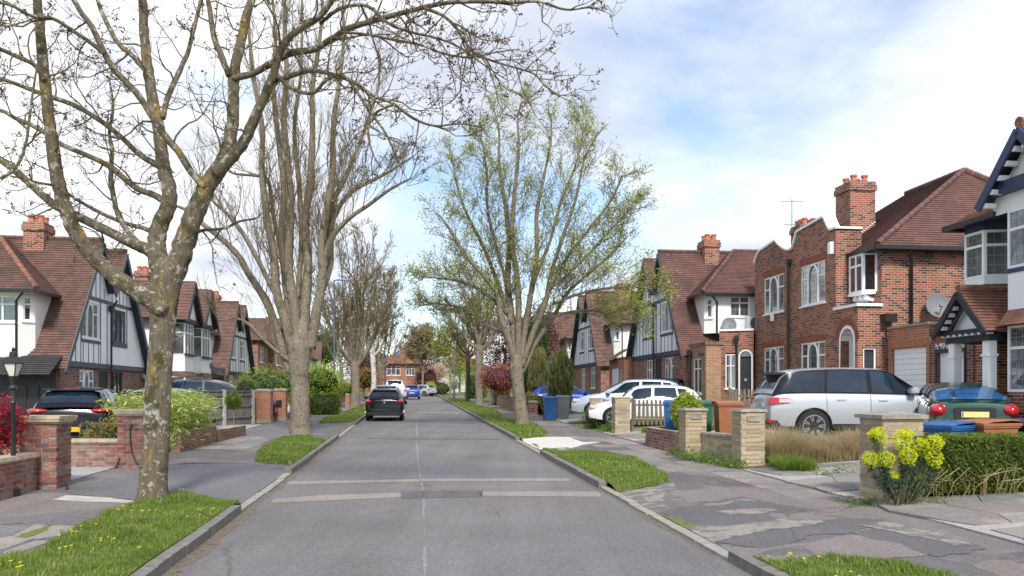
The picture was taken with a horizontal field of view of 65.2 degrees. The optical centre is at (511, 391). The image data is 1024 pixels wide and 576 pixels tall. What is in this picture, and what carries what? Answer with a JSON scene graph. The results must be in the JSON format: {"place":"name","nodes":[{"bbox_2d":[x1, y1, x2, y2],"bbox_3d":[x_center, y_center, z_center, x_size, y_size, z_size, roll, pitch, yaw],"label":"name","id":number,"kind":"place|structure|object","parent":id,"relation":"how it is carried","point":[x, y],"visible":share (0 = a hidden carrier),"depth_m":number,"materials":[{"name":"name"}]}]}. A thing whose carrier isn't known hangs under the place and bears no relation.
{"place":"outdoors","nodes":[
{"label":"outdoors","id":0,"kind":"place"},
{"bbox_2d":[71,467,116,480],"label":"driveway","id":1,"kind":"structure","parent":0,"point":[79,472],"depth_m":14.99,"materials":[{"name":"grey concrete"}]},
{"bbox_2d":[3,438,117,466],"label":"brick wall","id":2,"kind":"structure","parent":1,"relation":"on","point":[93,452],"depth_m":15.85,"materials":[{"name":"brick"}]},
{"bbox_2d":[0,395,368,574],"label":"pavement","id":3,"kind":"structure","parent":0,"point":[229,469],"depth_m":13.20,"materials":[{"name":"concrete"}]},
{"bbox_2d":[1,347,24,496],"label":"garden lantern","id":4,"kind":"object","parent":3,"relation":"on","point":[13,363],"visible":0.94,"depth_m":11.87,"materials":[{"name":"black metal"}]},
{"bbox_2d":[16,415,77,489],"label":"gate pier","id":5,"kind":"structure","parent":3,"relation":"on","point":[48,438],"depth_m":12.67,"materials":[{"name":"brick"}]},
{"bbox_2d":[0,489,239,575],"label":"verge","id":6,"kind":"structure","parent":3,"relation":"on","point":[147,560],"depth_m":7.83,"materials":[{"name":"green plant"}]},
{"bbox_2d":[0,0,624,501],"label":"street tree","id":7,"kind":"object","parent":6,"relation":"on","point":[158,298],"visible":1,"depth_m":11.15,"materials":[{"name":"brown plant"}]},
{"bbox_2d":[113,409,143,467],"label":"gate pier","id":8,"kind":"structure","parent":3,"relation":"on","point":[126,418],"depth_m":15.70,"materials":[{"name":"brick"}]},
{"bbox_2d":[170,426,216,452],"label":"planter wall","id":9,"kind":"structure","parent":3,"relation":"on","point":[197,442],"depth_m":20.34,"materials":[{"name":"brown brick"}]},
{"bbox_2d":[94,387,224,450],"bbox_3d":[-8.982,0.648,20.724,2.442,1.572,4.255,0,0,-7],"label":"shrub","id":10,"kind":"object","parent":9,"relation":"in","point":[188,408],"visible":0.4,"depth_m":19.64,"materials":[{"name":"green plant"}]},
{"bbox_2d":[255,389,273,422],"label":"gate pier","id":11,"kind":"structure","parent":3,"relation":"on","point":[264,405],"depth_m":33.01,"materials":[{"name":"orange brick"}]},
{"bbox_2d":[273,388,287,420],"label":"gate pier","id":12,"kind":"structure","parent":3,"relation":"on","point":[280,396],"depth_m":35.01,"materials":[{"name":"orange brick"}]},
{"bbox_2d":[254,434,331,465],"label":"verge","id":13,"kind":"structure","parent":3,"relation":"on","point":[281,463],"depth_m":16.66,"materials":[{"name":"green plant"}]},
{"bbox_2d":[157,0,439,433],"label":"street tree","id":14,"kind":"object","parent":13,"relation":"on","point":[300,326],"visible":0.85,"depth_m":26.07,"materials":[{"name":"brown plant"}]},
{"bbox_2d":[309,392,342,414],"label":"hedge","id":15,"kind":"object","parent":3,"relation":"on","point":[326,404],"visible":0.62,"depth_m":41.20,"materials":[{"name":"green plant"}]},
{"bbox_2d":[351,243,403,392],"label":"street tree","id":16,"kind":"object","parent":3,"relation":"on","point":[373,368],"visible":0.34,"depth_m":65.81,"materials":[{"name":"brown plant"}]},
{"bbox_2d":[338,263,423,384],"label":"street tree","id":17,"kind":"object","parent":3,"relation":"on","point":[380,365],"visible":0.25,"depth_m":75.84,"materials":[{"name":"brown plant"}]},
{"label":"far left verge","id":18,"kind":"structure","parent":3,"relation":"on","visible":0},
{"bbox_2d":[294,214,413,407],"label":"street tree","id":19,"kind":"object","parent":18,"relation":"on","point":[353,358],"visible":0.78,"depth_m":51.88,"materials":[{"name":"brown plant"}]},
{"bbox_2d":[18,393,835,512],"bbox_3d":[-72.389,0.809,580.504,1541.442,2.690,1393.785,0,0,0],"label":"ground","id":20,"kind":"structure","parent":0,"point":[579,424],"depth_m":30.78,"materials":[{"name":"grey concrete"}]},
{"bbox_2d":[0,391,33,454],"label":"red shrub","id":21,"kind":"object","parent":20,"relation":"on","point":[5,425],"visible":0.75,"depth_m":12.25,"materials":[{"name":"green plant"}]},
{"bbox_2d":[0,452,39,500],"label":"brick wall","id":22,"kind":"structure","parent":20,"relation":"on","point":[18,470],"depth_m":11.98,"materials":[{"name":"brick"}]},
{"bbox_2d":[0,214,147,433],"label":"twin gabled house","id":23,"kind":"structure","parent":20,"relation":"on","point":[64,324],"depth_m":28.20,"materials":[{"name":"brown brick"}]},
{"bbox_2d":[0,375,54,433],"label":"garage door","id":24,"kind":"structure","parent":23,"relation":"in","point":[29,391],"depth_m":26.14,"materials":[{"name":"black plastic"}]},
{"bbox_2d":[82,302,101,340],"bbox_3d":[-15.304,-2.570,29.027,0.150,1.360,1.720,0,0,-7],"label":"window","id":25,"kind":"structure","parent":23,"relation":"in","point":[89,325],"depth_m":29.15,"materials":[{"name":"white paint"}]},
{"bbox_2d":[74,414,117,437],"bbox_3d":[-8.839,0.992,17.627,1.328,1.044,1.296,0,0,-43],"label":"garden shrub","id":26,"kind":"object","parent":20,"relation":"on","point":[107,430],"visible":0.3,"depth_m":17.35,"materials":[{"name":"green plant"}]},
{"bbox_2d":[96,218,224,380],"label":"bay fronted house","id":27,"kind":"structure","parent":20,"relation":"on","point":[197,324],"depth_m":39.58,"materials":[{"name":"orange brick"}]},
{"bbox_2d":[171,379,277,418],"bbox_3d":[-12.566,0.306,34.498,4.730,1.736,2.220,0,0,-8],"label":"parked car","id":28,"kind":"object","parent":20,"relation":"on","point":[204,384],"visible":0.17,"depth_m":33.78,"materials":[{"name":"blue paint"}]},
{"bbox_2d":[195,390,254,425],"bbox_3d":[-11.129,0.619,30.894,0.140,1.420,3.702,0,0,18],"label":"board fence","id":29,"kind":"object","parent":20,"relation":"on","point":[244,413],"visible":0.52,"depth_m":31.59,"materials":[{"name":"wood"}]},
{"bbox_2d":[211,300,255,384],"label":"twin gabled house","id":30,"kind":"structure","parent":20,"relation":"on","point":[232,356],"depth_m":52.02,"materials":[{"name":"brown brick"}]},
{"bbox_2d":[130,414,365,575],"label":"kerb","id":31,"kind":"structure","parent":20,"relation":"on","point":[164,561],"depth_m":9.42,"materials":[{"name":"grey concrete"}]},
{"bbox_2d":[213,291,285,374],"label":"brick house","id":32,"kind":"structure","parent":20,"relation":"on","point":[263,353],"depth_m":65.07,"materials":[{"name":"orange brick"}]},
{"bbox_2d":[224,362,311,400],"bbox_3d":[-11.495,-0.271,38.039,3.311,2.506,2.965,0,0,38],"label":"garden shrub","id":33,"kind":"object","parent":20,"relation":"on","point":[271,380],"visible":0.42,"depth_m":37.49,"materials":[{"name":"green plant"}]},
{"bbox_2d":[308,359,348,395],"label":"garden shrub","id":34,"kind":"object","parent":20,"relation":"on","point":[323,380],"visible":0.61,"depth_m":41.94,"materials":[{"name":"green plant"}]},
{"bbox_2d":[311,282,364,379],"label":"street tree","id":35,"kind":"object","parent":20,"relation":"on","point":[340,358],"visible":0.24,"depth_m":83.78,"materials":[{"name":"brown plant"}]},
{"bbox_2d":[382,349,426,386],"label":"end house","id":36,"kind":"structure","parent":20,"relation":"on","point":[399,373],"depth_m":111.91,"materials":[{"name":"orange brick"}]},
{"bbox_2d":[394,320,445,395],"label":"street tree","id":37,"kind":"object","parent":20,"relation":"on","point":[417,344],"visible":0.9,"depth_m":103.23,"materials":[{"name":"green plant"}]},
{"bbox_2d":[425,315,473,396],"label":"street tree","id":38,"kind":"object","parent":20,"relation":"on","point":[440,350],"visible":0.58,"depth_m":91.44,"materials":[{"name":"green plant"}]},
{"bbox_2d":[475,360,511,397],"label":"shrub","id":39,"kind":"object","parent":20,"relation":"on","point":[496,379],"visible":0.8,"depth_m":49.95,"materials":[{"name":"red plant"}]},
{"bbox_2d":[448,304,558,395],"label":"garden tree","id":40,"kind":"object","parent":20,"relation":"on","point":[499,351],"visible":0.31,"depth_m":63.56,"materials":[{"name":"purple plant"}]},
{"bbox_2d":[526,346,549,412],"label":"weeping shrub","id":41,"kind":"object","parent":20,"relation":"on","point":[538,371],"visible":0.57,"depth_m":42.15,"materials":[{"name":"green plant"}]},
{"bbox_2d":[544,312,574,385],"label":"twin gabled house","id":42,"kind":"structure","parent":20,"relation":"on","point":[567,335],"depth_m":64.93,"materials":[{"name":"red brick"}]},
{"bbox_2d":[547,345,575,413],"bbox_3d":[2.364,-0.422,38.811,1.436,3.790,1.348,0,0,0],"label":"weeping shrub","id":43,"kind":"object","parent":20,"relation":"on","point":[561,377],"visible":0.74,"depth_m":38.46,"materials":[{"name":"green plant"}]},
{"bbox_2d":[570,284,634,393],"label":"twin gabled house","id":44,"kind":"structure","parent":20,"relation":"on","point":[593,347],"depth_m":50.53,"materials":[{"name":"white paint"}]},
{"bbox_2d":[436,395,790,575],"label":"kerb","id":45,"kind":"structure","parent":20,"relation":"on","point":[749,564],"depth_m":10.38,"materials":[{"name":"grey concrete"}]},
{"bbox_2d":[603,349,631,386],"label":"brick garage","id":46,"kind":"structure","parent":20,"relation":"on","point":[620,369],"depth_m":42.81,"materials":[{"name":"red brick"}]},
{"bbox_2d":[571,379,678,413],"bbox_3d":[4.662,0.255,32.199,4.530,1.577,2.180,0,0,4],"label":"parked car","id":47,"kind":"object","parent":20,"relation":"on","point":[581,404],"visible":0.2,"depth_m":31.51,"materials":[{"name":"paint"}]},
{"bbox_2d":[588,385,701,423],"bbox_3d":[4.821,0.468,29.099,4.080,1.477,2.100,0,0,4],"label":"parked car","id":48,"kind":"object","parent":20,"relation":"on","point":[597,411],"visible":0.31,"depth_m":28.40,"materials":[{"name":"white paint"}]},
{"bbox_2d":[631,398,749,430],"bbox_3d":[6.135,0.736,25.741,4.543,1.080,0.115,0,0,13],"label":"picket fence","id":49,"kind":"object","parent":20,"relation":"on","point":[643,416],"visible":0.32,"depth_m":26.08,"materials":[{"name":"brown wood"}]},
{"bbox_2d":[686,342,722,413],"bbox_3d":[7.687,-0.180,32.057,0.870,3.560,1.860,0,0,-7],"label":"side extension","id":50,"kind":"object","parent":20,"relation":"on","point":[704,369],"visible":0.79,"depth_m":31.23,"materials":[{"name":"brown brick"}]},
{"bbox_2d":[626,199,815,391],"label":"twin gabled house","id":51,"kind":"structure","parent":20,"relation":"on","point":[716,291],"depth_m":35.00,"materials":[{"name":"red brick"}]},
{"bbox_2d":[719,328,753,400],"bbox_3d":[9.241,-0.315,32.926,1.367,4.530,0.780,0,0,20],"label":"side extension","id":52,"kind":"object","parent":20,"relation":"on","point":[737,372],"visible":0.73,"depth_m":32.70,"materials":[{"name":"red brick"}]},
{"bbox_2d":[709,459,823,469],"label":"garden soil","id":53,"kind":"structure","parent":20,"relation":"on","point":[753,467],"depth_m":15.66,"materials":[{"name":"brown soil"}]},
{"bbox_2d":[668,391,703,430],"bbox_3d":[4.246,0.494,19.391,0.890,1.038,1.268,0,0,0],"label":"hedge","id":54,"kind":"object","parent":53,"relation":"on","point":[685,399],"visible":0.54,"depth_m":19.20,"materials":[{"name":"green plant"}]},
{"bbox_2d":[701,432,731,461],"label":"stone wall","id":55,"kind":"structure","parent":53,"relation":"on","point":[714,441],"depth_m":17.12,"materials":[{"name":"beige stone"}]},
{"bbox_2d":[712,400,744,432],"bbox_3d":[5.242,0.728,19.450,0.648,1.045,0.884,0,0,4],"label":"wheelie bin","id":56,"kind":"object","parent":53,"relation":"on","point":[722,417],"visible":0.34,"depth_m":19.08,"materials":[{"name":"plastic"}]},
{"bbox_2d":[729,409,767,466],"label":"gate pier","id":57,"kind":"structure","parent":53,"relation":"on","point":[747,425],"depth_m":15.76,"materials":[{"name":"stone"}]},
{"bbox_2d":[748,367,922,438],"bbox_3d":[8.537,0.290,19.751,4.895,1.798,2.360,0,0,2],"label":"parked car","id":58,"kind":"object","parent":20,"relation":"on","point":[839,397],"visible":0.62,"depth_m":18.88,"materials":[{"name":"silver paint"}]},
{"bbox_2d":[827,431,855,437],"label":"garden soil","id":59,"kind":"structure","parent":20,"relation":"on","point":[839,433],"depth_m":21.34,"materials":[{"name":"brown soil"}]},
{"bbox_2d":[753,167,988,390],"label":"brick house","id":60,"kind":"structure","parent":20,"relation":"on","point":[852,280],"depth_m":26.60,"materials":[{"name":"red brick"}]},
{"bbox_2d":[762,273,783,316],"bbox_3d":[10.154,-3.755,31.011,0.130,1.490,1.807,0,0,-7],"label":"window","id":61,"kind":"structure","parent":60,"relation":"in","point":[774,285],"depth_m":31.02,"materials":[{"name":"white paint"}]},
{"bbox_2d":[765,346,783,376],"bbox_3d":[10.154,-1.020,31.011,0.130,1.460,1.807,0,0,-7],"label":"window","id":62,"kind":"structure","parent":60,"relation":"in","point":[774,356],"depth_m":31.02,"materials":[{"name":"white paint"}]},
{"bbox_2d":[799,260,825,308],"bbox_3d":[10.532,-3.755,27.985,0.130,1.490,1.813,0,0,-7],"label":"window","id":63,"kind":"structure","parent":60,"relation":"in","point":[813,275],"depth_m":28.01,"materials":[{"name":"white paint"}]},
{"bbox_2d":[802,341,824,367],"bbox_3d":[10.532,-1.020,27.985,0.130,1.460,1.813,0,0,-7],"label":"window","id":64,"kind":"structure","parent":60,"relation":"in","point":[813,353],"depth_m":28.01,"materials":[{"name":"white paint"}]},
{"bbox_2d":[849,253,862,293],"bbox_3d":[11.173,-3.825,25.954,0.064,1.250,0.800,0,0,-7],"label":"window","id":65,"kind":"structure","parent":60,"relation":"in","point":[856,261],"depth_m":25.92,"materials":[{"name":"white paint"}]},
{"bbox_2d":[863,253,876,291],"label":"window","id":66,"kind":"structure","parent":60,"relation":"in","point":[869,259],"depth_m":25.53,"materials":[{"name":"glass"}]},
{"bbox_2d":[854,410,928,500],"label":"gate pier","id":67,"kind":"structure","parent":20,"relation":"on","point":[891,422],"depth_m":11.19,"materials":[{"name":"stone"}]},
{"bbox_2d":[887,322,930,390],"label":"garage","id":68,"kind":"structure","parent":20,"relation":"on","point":[913,340],"depth_m":23.91,"materials":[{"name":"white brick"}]},
{"bbox_2d":[929,321,972,382],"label":"garage","id":69,"kind":"structure","parent":20,"relation":"on","point":[939,359],"depth_m":22.45,"materials":[{"name":"brown brick"}]},
{"bbox_2d":[941,116,1023,417],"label":"bay fronted house","id":70,"kind":"structure","parent":20,"relation":"on","point":[991,227],"depth_m":17.56,"materials":[{"name":"white paint"}]},
{"bbox_2d":[964,230,983,280],"bbox_3d":[11.042,-3.250,19.083,0.062,1.100,0.660,0,0,-7],"label":"window","id":71,"kind":"structure","parent":70,"relation":"in","point":[973,242],"depth_m":19.09,"materials":[{"name":"white paint"}]},
{"bbox_2d":[930,284,1023,389],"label":"porch","id":72,"kind":"object","parent":70,"relation":"attached to","point":[973,314],"visible":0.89,"depth_m":18.37,"materials":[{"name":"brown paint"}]},
{"bbox_2d":[984,229,1007,276],"bbox_3d":[11.374,-3.250,18.726,0.624,1.100,0.109,0,0,4],"label":"window","id":73,"kind":"structure","parent":70,"relation":"in","point":[995,241],"depth_m":18.73,"materials":[{"name":"white paint"}]},
{"bbox_2d":[1007,206,1023,268],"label":"window","id":74,"kind":"structure","parent":70,"relation":"in","point":[1015,217],"depth_m":17.39,"materials":[{"name":"white paint"}]},
{"bbox_2d":[1007,324,1023,391],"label":"window","id":75,"kind":"structure","parent":70,"relation":"in","point":[1015,333],"depth_m":17.39,"materials":[{"name":"white paint"}]},
{"bbox_2d":[177,395,751,575],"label":"road","id":76,"kind":"structure","parent":0,"point":[556,536],"depth_m":10.16,"materials":[{"name":"grey asphalt"}]},
{"bbox_2d":[161,428,352,575],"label":"gutter","id":77,"kind":"object","parent":76,"relation":"on","point":[206,549],"visible":0.99,"depth_m":9.74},
{"bbox_2d":[271,493,400,502],"bbox_3d":[-2.706,1.638,12.451,2.017,0.014,0.630,0,0,-18],"label":"trench patch","id":78,"kind":"object","parent":76,"relation":"on","point":[340,497],"visible":1,"depth_m":12.42,"materials":[{"name":"grey asphalt"}]},
{"bbox_2d":[364,388,407,419],"bbox_3d":[-6.053,0.554,38.385,2.140,1.518,4.230,0,0,-7],"label":"parked car","id":79,"kind":"object","parent":76,"relation":"on","point":[384,401],"visible":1,"depth_m":36.40,"materials":[{"name":"black paint"}]},
{"bbox_2d":[287,478,570,484],"bbox_3d":[-1.470,1.613,14.544,5.137,0.012,0.594,0,0,-6],"label":"trench patch","id":80,"kind":"object","parent":76,"relation":"on","point":[418,480],"visible":1,"depth_m":14.56,"materials":[{"name":"grey asphalt"}]},
{"bbox_2d":[401,490,482,497],"bbox_3d":[-1.130,1.634,12.786,1.342,0.012,0.847,0,0,-4],"label":"trench patch","id":81,"kind":"object","parent":76,"relation":"on","point":[440,494],"visible":1,"depth_m":12.75,"materials":[{"name":"grey asphalt"}]},
{"bbox_2d":[481,491,600,496],"bbox_3d":[0.437,1.633,12.806,1.957,0.008,0.618,0,0,0],"label":"trench patch","id":82,"kind":"object","parent":76,"relation":"on","point":[557,493],"visible":1,"depth_m":12.87,"materials":[{"name":"grey asphalt"}]},
{"bbox_2d":[475,418,714,554],"bbox_3d":[0.079,1.490,24.196,0.152,0.403,32.000,0,0,-7],"label":"gutter","id":83,"kind":"object","parent":76,"relation":"on","point":[662,526],"visible":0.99,"depth_m":11.04,"materials":[{"name":"grey concrete"}]},
{"bbox_2d":[0,0,1023,382],"label":"sky","id":84,"kind":"structure","parent":0,"point":[738,109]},
{"bbox_2d":[600,428,644,440],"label":"driveway","id":85,"kind":"structure","parent":0,"point":[632,432],"depth_m":25.71,"materials":[{"name":"grey concrete"}]},
{"bbox_2d":[611,396,630,433],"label":"gate pier","id":86,"kind":"structure","parent":85,"relation":"on","point":[620,413],"depth_m":25.66,"materials":[{"name":"stone"}]},
{"bbox_2d":[439,395,1023,575],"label":"pavement","id":87,"kind":"structure","parent":0,"point":[792,518],"depth_m":9.95,"materials":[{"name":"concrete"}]},
{"bbox_2d":[429,265,529,404],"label":"street tree","id":88,"kind":"object","parent":87,"relation":"on","point":[476,337],"visible":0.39,"depth_m":59.82,"materials":[{"name":"green plant"}]},
{"bbox_2d":[482,416,547,438],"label":"verge","id":89,"kind":"structure","parent":87,"relation":"on","point":[525,435],"depth_m":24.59,"materials":[{"name":"green plant"}]},
{"bbox_2d":[397,73,681,424],"bbox_3d":[0.902,-5.382,30.931,10.955,14.247,6.224,0,0,0],"label":"street tree","id":90,"kind":"object","parent":89,"relation":"on","point":[520,350],"visible":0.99,"depth_m":30.68,"materials":[{"name":"green plant"}]},
{"bbox_2d":[543,448,668,491],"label":"verge","id":91,"kind":"structure","parent":87,"relation":"on","point":[635,487],"depth_m":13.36,"materials":[{"name":"green plant"}]},
{"bbox_2d":[647,427,678,453],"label":"planter wall","id":92,"kind":"structure","parent":87,"relation":"on","point":[662,439],"depth_m":19.79,"materials":[{"name":"brick"}]},
{"bbox_2d":[677,408,708,455],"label":"gate pier","id":93,"kind":"structure","parent":87,"relation":"on","point":[692,424],"depth_m":17.76,"materials":[{"name":"stone"}]},
{"bbox_2d":[665,445,750,468],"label":"weeds","id":94,"kind":"object","parent":87,"relation":"on","point":[702,459],"visible":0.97,"depth_m":16.66,"materials":[{"name":"green plant"}]},
{"bbox_2d":[753,549,965,575],"bbox_3d":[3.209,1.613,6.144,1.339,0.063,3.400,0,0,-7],"label":"grass verge","id":95,"kind":"structure","parent":87,"relation":"on","point":[838,566],"depth_m":7.22,"materials":[{"name":"green plant"}]},
{"bbox_2d":[611,433,1023,539],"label":"garden path","id":96,"kind":"structure","parent":0,"point":[996,508],"depth_m":10.62,"materials":[{"name":"grey concrete"}]},
{"bbox_2d":[759,450,822,470],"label":"grass","id":97,"kind":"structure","parent":96,"relation":"on","point":[790,463],"depth_m":14.71,"materials":[{"name":"green plant"}]},
{"bbox_2d":[861,426,944,505],"bbox_3d":[5.204,1.007,10.742,1.112,1.103,0.517,0,0,0],"label":"spurge plant","id":98,"kind":"object","parent":96,"relation":"on","point":[915,486],"visible":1,"depth_m":10.67,"materials":[{"name":"yellow plant"}]},
{"bbox_2d":[909,431,1023,494],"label":"hedge","id":99,"kind":"object","parent":96,"relation":"on","point":[980,453],"visible":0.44,"depth_m":11.16,"materials":[{"name":"green plant"}]},
{"bbox_2d":[913,461,1023,499],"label":"twigs","id":100,"kind":"object","parent":96,"relation":"on","point":[985,487],"visible":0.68,"depth_m":11.02,"materials":[{"name":"plant"}]},
{"bbox_2d":[957,418,1022,433],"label":"wheelie bin","id":101,"kind":"object","parent":96,"relation":"on","point":[988,425],"visible":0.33,"depth_m":12.44,"materials":[{"name":"plastic"}]},
{"bbox_2d":[831,460,859,464],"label":"driveway","id":102,"kind":"structure","parent":0,"point":[846,461],"depth_m":15.54,"materials":[{"name":"grey concrete"}]},
{"bbox_2d":[922,420,975,434],"bbox_3d":[6.915,0.978,12.624,0.850,1.045,0.620,0,0,-28],"label":"wheelie bin","id":103,"kind":"object","parent":102,"relation":"on","point":[939,426],"visible":0.28,"depth_m":12.38,"materials":[{"name":"plastic"}]},
{"bbox_2d":[757,414,956,462],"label":"dry grass","id":104,"kind":"structure","parent":0,"point":[843,446],"depth_m":15.91,"materials":[{"name":"beige plant"}]},
{"bbox_2d":[743,463,1023,545],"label":"driveway","id":105,"kind":"structure","parent":0,"point":[984,530],"depth_m":9.55,"materials":[{"name":"grey concrete"}]},
{"bbox_2d":[915,382,1019,421],"bbox_3d":[10.431,0.482,18.907,2.130,1.450,4.390,0,0,18],"label":"parked car","id":106,"kind":"object","parent":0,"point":[957,400],"visible":0.41,"depth_m":17.17,"materials":[{"name":"green paint"}]},
{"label":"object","id":107,"kind":"structure","parent":0,"visible":0},
{"bbox_2d":[425,289,503,400],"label":"street tree","id":108,"kind":"object","parent":107,"relation":"on","point":[467,396],"visible":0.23,"depth_m":65.83,"materials":[{"name":"green plant"}]},
{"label":"driveway","id":109,"kind":"structure","parent":0,"visible":0},
{"bbox_2d":[27,386,119,437],"bbox_3d":[-11.074,0.645,20.886,2.220,1.578,4.430,0,0,-17],"label":"parked car","id":110,"kind":"object","parent":109,"relation":"on","point":[80,402],"visible":0.34,"depth_m":18.98,"materials":[{"name":"black paint"}]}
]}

